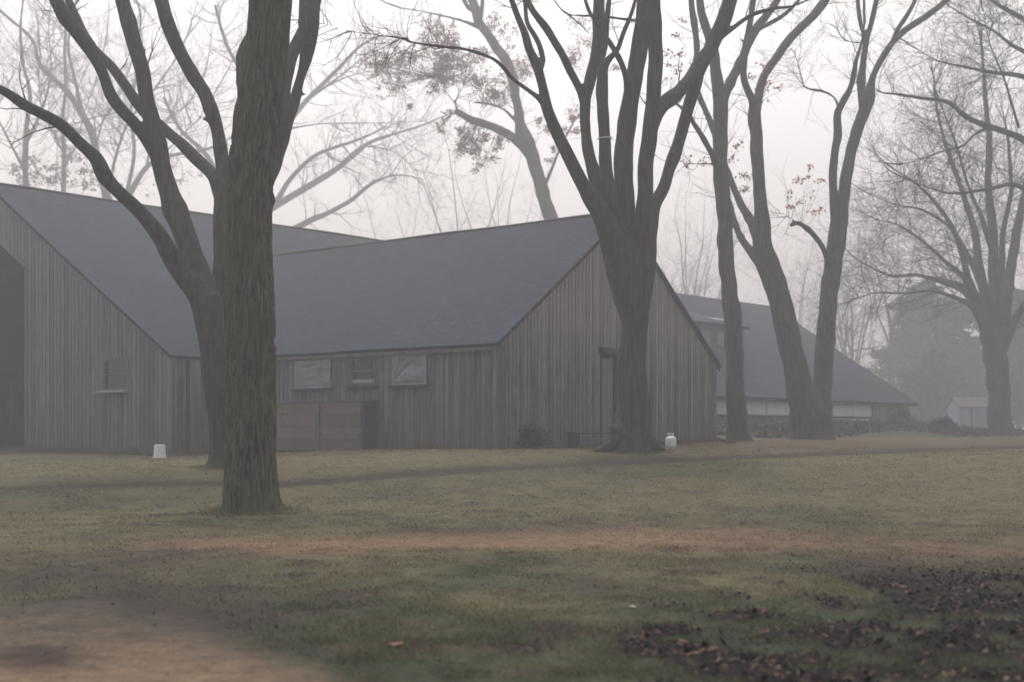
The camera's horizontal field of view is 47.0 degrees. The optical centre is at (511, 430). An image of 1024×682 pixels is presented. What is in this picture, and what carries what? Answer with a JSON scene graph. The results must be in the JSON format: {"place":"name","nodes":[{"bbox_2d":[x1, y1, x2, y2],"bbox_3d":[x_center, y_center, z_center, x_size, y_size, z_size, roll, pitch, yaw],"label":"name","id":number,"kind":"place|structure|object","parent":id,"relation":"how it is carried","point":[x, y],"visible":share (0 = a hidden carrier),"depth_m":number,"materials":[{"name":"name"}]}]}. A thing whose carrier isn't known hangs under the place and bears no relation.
{"place":"outdoors","nodes":[
{"label":"outdoors","id":0,"kind":"place"},
{"bbox_2d":[0,601,343,681],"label":"dirt path","id":1,"kind":"structure","parent":0,"point":[152,652],"depth_m":7.97,"materials":[{"name":"beige soil"}]},
{"bbox_2d":[0,429,1023,681],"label":"ground","id":2,"kind":"structure","parent":0,"point":[604,465],"depth_m":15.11,"materials":[{"name":"green plant"}]},
{"bbox_2d":[0,0,159,194],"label":"tree","id":3,"kind":"object","parent":2,"relation":"on","point":[24,166],"visible":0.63,"depth_m":111.75,"materials":[{"name":"grey plant"}]},
{"bbox_2d":[0,0,168,191],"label":"tree","id":4,"kind":"object","parent":2,"relation":"on","point":[64,164],"visible":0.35,"depth_m":129.64,"materials":[{"name":"grey plant"}]},
{"bbox_2d":[0,0,232,199],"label":"tree","id":5,"kind":"object","parent":2,"relation":"on","point":[105,192],"visible":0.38,"depth_m":119.73,"materials":[{"name":"grey plant"}]},
{"bbox_2d":[153,445,165,457],"bbox_3d":[-10.170,0.614,33.986,0.388,0.402,0.399,0,0,0],"label":"bucket","id":6,"kind":"object","parent":2,"relation":"on","point":[159,451],"visible":0.84,"depth_m":33.86,"materials":[{"name":"white plastic"}]},
{"bbox_2d":[0,0,340,467],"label":"tree","id":7,"kind":"object","parent":2,"relation":"on","point":[199,284],"visible":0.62,"depth_m":27.37,"materials":[{"name":"grey plant"}]},
{"bbox_2d":[41,0,313,196],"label":"tree","id":8,"kind":"object","parent":2,"relation":"on","point":[141,173],"visible":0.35,"depth_m":131.94,"materials":[{"name":"grey plant"}]},
{"bbox_2d":[219,0,291,513],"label":"tree","id":9,"kind":"object","parent":2,"relation":"on","point":[250,481],"visible":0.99,"depth_m":19.68,"materials":[{"name":"brown plant"}]},
{"bbox_2d":[75,0,482,239],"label":"tree","id":10,"kind":"object","parent":2,"relation":"on","point":[280,200],"visible":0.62,"depth_m":139.51,"materials":[{"name":"grey plant"}]},
{"bbox_2d":[276,400,377,450],"bbox_3d":[-5.837,-0.109,36.452,3.977,1.593,0.630,0,0,36],"label":"wooden bin","id":11,"kind":"object","parent":2,"relation":"on","point":[361,413],"visible":0.83,"depth_m":36.01,"materials":[{"name":"brown wood"}]},
{"bbox_2d":[0,182,720,455],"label":"barn","id":12,"kind":"structure","parent":2,"relation":"on","point":[496,337],"depth_m":39.32,"materials":[{"name":"grey wood"}]},
{"bbox_2d":[94,358,129,392],"bbox_3d":[-13.336,-1.826,39.376,1.575,1.141,0.350,0,0,36],"label":"window","id":13,"kind":"structure","parent":12,"relation":"in","point":[116,371],"depth_m":39.51,"materials":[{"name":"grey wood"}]},
{"bbox_2d":[290,359,332,391],"bbox_3d":[-6.296,-1.732,37.133,1.747,0.982,0.220,0,0,36],"label":"window","id":14,"kind":"structure","parent":12,"relation":"in","point":[312,375],"depth_m":37.10,"materials":[{"name":"grey glass"}]},
{"bbox_2d":[344,357,377,387],"bbox_3d":[-4.574,-1.758,35.900,1.252,0.909,0.230,0,0,36],"label":"window","id":15,"kind":"structure","parent":12,"relation":"in","point":[364,369],"depth_m":35.95,"materials":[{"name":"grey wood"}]},
{"bbox_2d":[388,353,429,387],"bbox_3d":[-3.038,-1.793,34.789,1.494,1.069,0.220,0,0,36],"label":"window","id":16,"kind":"structure","parent":12,"relation":"in","point":[408,370],"depth_m":34.78,"materials":[{"name":"grey glass"}]},
{"bbox_2d":[601,357,611,441],"bbox_3d":[3.048,-0.875,37.697,0.101,2.991,0.591,0,0,36],"label":"door","id":17,"kind":"structure","parent":12,"relation":"in","point":[606,364],"depth_m":37.69,"materials":[{"name":"grey wood"}]},
{"bbox_2d":[386,642,403,645],"bbox_3d":[-0.806,1.472,8.119,0.123,0.018,0.084,0,0,-30],"label":"leaf","id":18,"kind":"object","parent":2,"relation":"on","point":[397,643],"visible":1,"depth_m":8.12,"materials":[{"name":"brown plant"}]},
{"bbox_2d":[338,168,465,239],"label":"tree","id":19,"kind":"object","parent":2,"relation":"on","point":[398,213],"visible":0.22,"depth_m":199.50,"materials":[{"name":"grey plant"}]},
{"bbox_2d":[395,94,537,234],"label":"tree","id":20,"kind":"object","parent":2,"relation":"on","point":[434,212],"visible":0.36,"depth_m":190.42,"materials":[{"name":"grey plant"}]},
{"bbox_2d":[361,0,619,219],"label":"oak tree","id":21,"kind":"object","parent":2,"relation":"on","point":[522,140],"visible":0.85,"depth_m":85.49,"materials":[{"name":"brown plant"}]},
{"bbox_2d":[431,122,563,228],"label":"tree","id":22,"kind":"object","parent":2,"relation":"on","point":[469,223],"visible":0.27,"depth_m":199.50,"materials":[{"name":"grey plant"}]},
{"bbox_2d":[0,449,1023,681],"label":"fallen leaves","id":23,"kind":"object","parent":2,"relation":"on","point":[742,657],"visible":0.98,"depth_m":8.53,"materials":[{"name":"brown plant"}]},
{"bbox_2d":[508,423,561,447],"bbox_3d":[0.445,0.198,34.147,1.741,0.864,1.833,0,0,16],"label":"shrub","id":24,"kind":"object","parent":2,"relation":"on","point":[532,437],"visible":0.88,"depth_m":33.94,"materials":[{"name":"grey plant"}]},
{"bbox_2d":[231,0,844,452],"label":"tree","id":25,"kind":"object","parent":2,"relation":"on","point":[625,232],"visible":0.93,"depth_m":30.62,"materials":[{"name":"grey plant"}]},
{"bbox_2d":[566,433,609,447],"bbox_3d":[2.518,0.319,35.638,0.405,0.500,2.595,0,0,36],"label":"bench","id":26,"kind":"object","parent":2,"relation":"on","point":[574,440],"visible":0.55,"depth_m":34.69,"materials":[{"name":"grey wood"}]},
{"bbox_2d":[665,433,675,448],"bbox_3d":[4.448,0.300,33.000,0.304,0.455,0.304,0,0,0],"label":"gas cylinder","id":27,"kind":"object","parent":2,"relation":"on","point":[670,441],"visible":0.94,"depth_m":32.89,"materials":[{"name":"white metal"}]},
{"bbox_2d":[657,192,746,295],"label":"tree","id":28,"kind":"object","parent":2,"relation":"on","point":[682,289],"visible":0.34,"depth_m":169.32,"materials":[{"name":"grey plant"}]},
{"bbox_2d":[658,151,771,301],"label":"tree","id":29,"kind":"object","parent":2,"relation":"on","point":[687,291],"visible":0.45,"depth_m":164.47,"materials":[{"name":"grey plant"}]},
{"bbox_2d":[639,0,801,440],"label":"tree","id":30,"kind":"object","parent":2,"relation":"on","point":[736,406],"visible":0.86,"depth_m":44.77,"materials":[{"name":"grey plant"}]},
{"bbox_2d":[718,437,736,443],"bbox_3d":[7.471,0.350,40.639,0.286,0.219,0.928,0,0,-33],"label":"fallen branch","id":31,"kind":"object","parent":2,"relation":"on","point":[723,440],"visible":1,"depth_m":40.58,"materials":[{"name":"wood"}]},
{"bbox_2d":[676,293,918,422],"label":"back barn","id":32,"kind":"structure","parent":2,"relation":"on","point":[873,397],"depth_m":67.19,"materials":[{"name":"grey"}]},
{"bbox_2d":[701,329,712,345],"bbox_3d":[10.287,-4.904,62.170,0.060,0.850,1.000,0,0,45],"label":"dormer window","id":33,"kind":"structure","parent":32,"relation":"in","point":[707,334],"depth_m":62.29,"materials":[{"name":"grey wood"}]},
{"bbox_2d":[716,330,723,346],"bbox_3d":[11.268,-4.904,63.168,0.060,0.850,1.000,0,0,45],"label":"dormer window","id":34,"kind":"structure","parent":32,"relation":"in","point":[719,334],"depth_m":63.01,"materials":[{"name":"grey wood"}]},
{"bbox_2d":[734,169,869,333],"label":"tree","id":35,"kind":"object","parent":2,"relation":"on","point":[803,290],"visible":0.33,"depth_m":149.79,"materials":[{"name":"grey plant"}]},
{"bbox_2d":[684,0,968,439],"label":"tree","id":36,"kind":"object","parent":2,"relation":"on","point":[809,401],"visible":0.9,"depth_m":47.98,"materials":[{"name":"grey plant"}]},
{"bbox_2d":[744,191,913,361],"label":"tree","id":37,"kind":"object","parent":2,"relation":"on","point":[848,329],"visible":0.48,"depth_m":134.38,"materials":[{"name":"grey plant"}]},
{"bbox_2d":[794,170,915,363],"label":"tree","id":38,"kind":"object","parent":2,"relation":"on","point":[858,344],"visible":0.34,"depth_m":140.40,"materials":[{"name":"grey plant"}]},
{"bbox_2d":[717,417,1023,438],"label":"ground cover","id":39,"kind":"object","parent":2,"relation":"on","point":[780,429],"visible":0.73,"depth_m":56.57,"materials":[{"name":"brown plant"}]},
{"bbox_2d":[810,153,978,380],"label":"tree","id":40,"kind":"object","parent":2,"relation":"on","point":[890,327],"visible":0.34,"depth_m":140.50,"materials":[{"name":"grey plant"}]},
{"bbox_2d":[776,0,1023,432],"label":"tree","id":41,"kind":"object","parent":2,"relation":"on","point":[989,304],"visible":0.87,"depth_m":69.09,"materials":[{"name":"brown plant"}]},
{"bbox_2d":[885,408,918,423],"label":"shrub","id":42,"kind":"object","parent":2,"relation":"on","point":[902,413],"visible":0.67,"depth_m":65.78,"materials":[{"name":"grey plant"}]},
{"bbox_2d":[864,280,953,418],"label":"evergreen tree","id":43,"kind":"object","parent":2,"relation":"on","point":[896,356],"visible":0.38,"depth_m":120.72,"materials":[{"name":"plant"}]},
{"bbox_2d":[812,0,1023,274],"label":"tree","id":44,"kind":"object","parent":2,"relation":"on","point":[986,126],"visible":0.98,"depth_m":51.95,"materials":[{"name":"brown plant"}]},
{"bbox_2d":[896,350,971,422],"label":"evergreen tree","id":45,"kind":"object","parent":2,"relation":"on","point":[934,386],"visible":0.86,"depth_m":106.89,"materials":[{"name":"plant"}]},
{"bbox_2d":[923,414,965,432],"bbox_3d":[22.659,-0.286,62.029,2.286,1.192,2.346,0,0,26],"label":"shrub","id":46,"kind":"object","parent":2,"relation":"on","point":[941,423],"visible":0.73,"depth_m":61.58,"materials":[{"name":"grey plant"}]},
{"bbox_2d":[933,298,987,400],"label":"evergreen tree","id":47,"kind":"object","parent":2,"relation":"on","point":[960,350],"visible":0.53,"depth_m":114.98,"materials":[{"name":"plant"}]},
{"bbox_2d":[944,397,987,428],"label":"shed","id":48,"kind":"structure","parent":2,"relation":"on","point":[968,411],"depth_m":92.00,"materials":[{"name":"paint"}]},
{"bbox_2d":[977,287,1023,429],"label":"evergreen tree","id":49,"kind":"object","parent":2,"relation":"on","point":[1015,351],"visible":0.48,"depth_m":110.91,"materials":[{"name":"plant"}]},
{"bbox_2d":[0,0,1023,428],"label":"sky","id":50,"kind":"structure","parent":0,"point":[785,129],"materials":[{"name":"white"}]}
]}

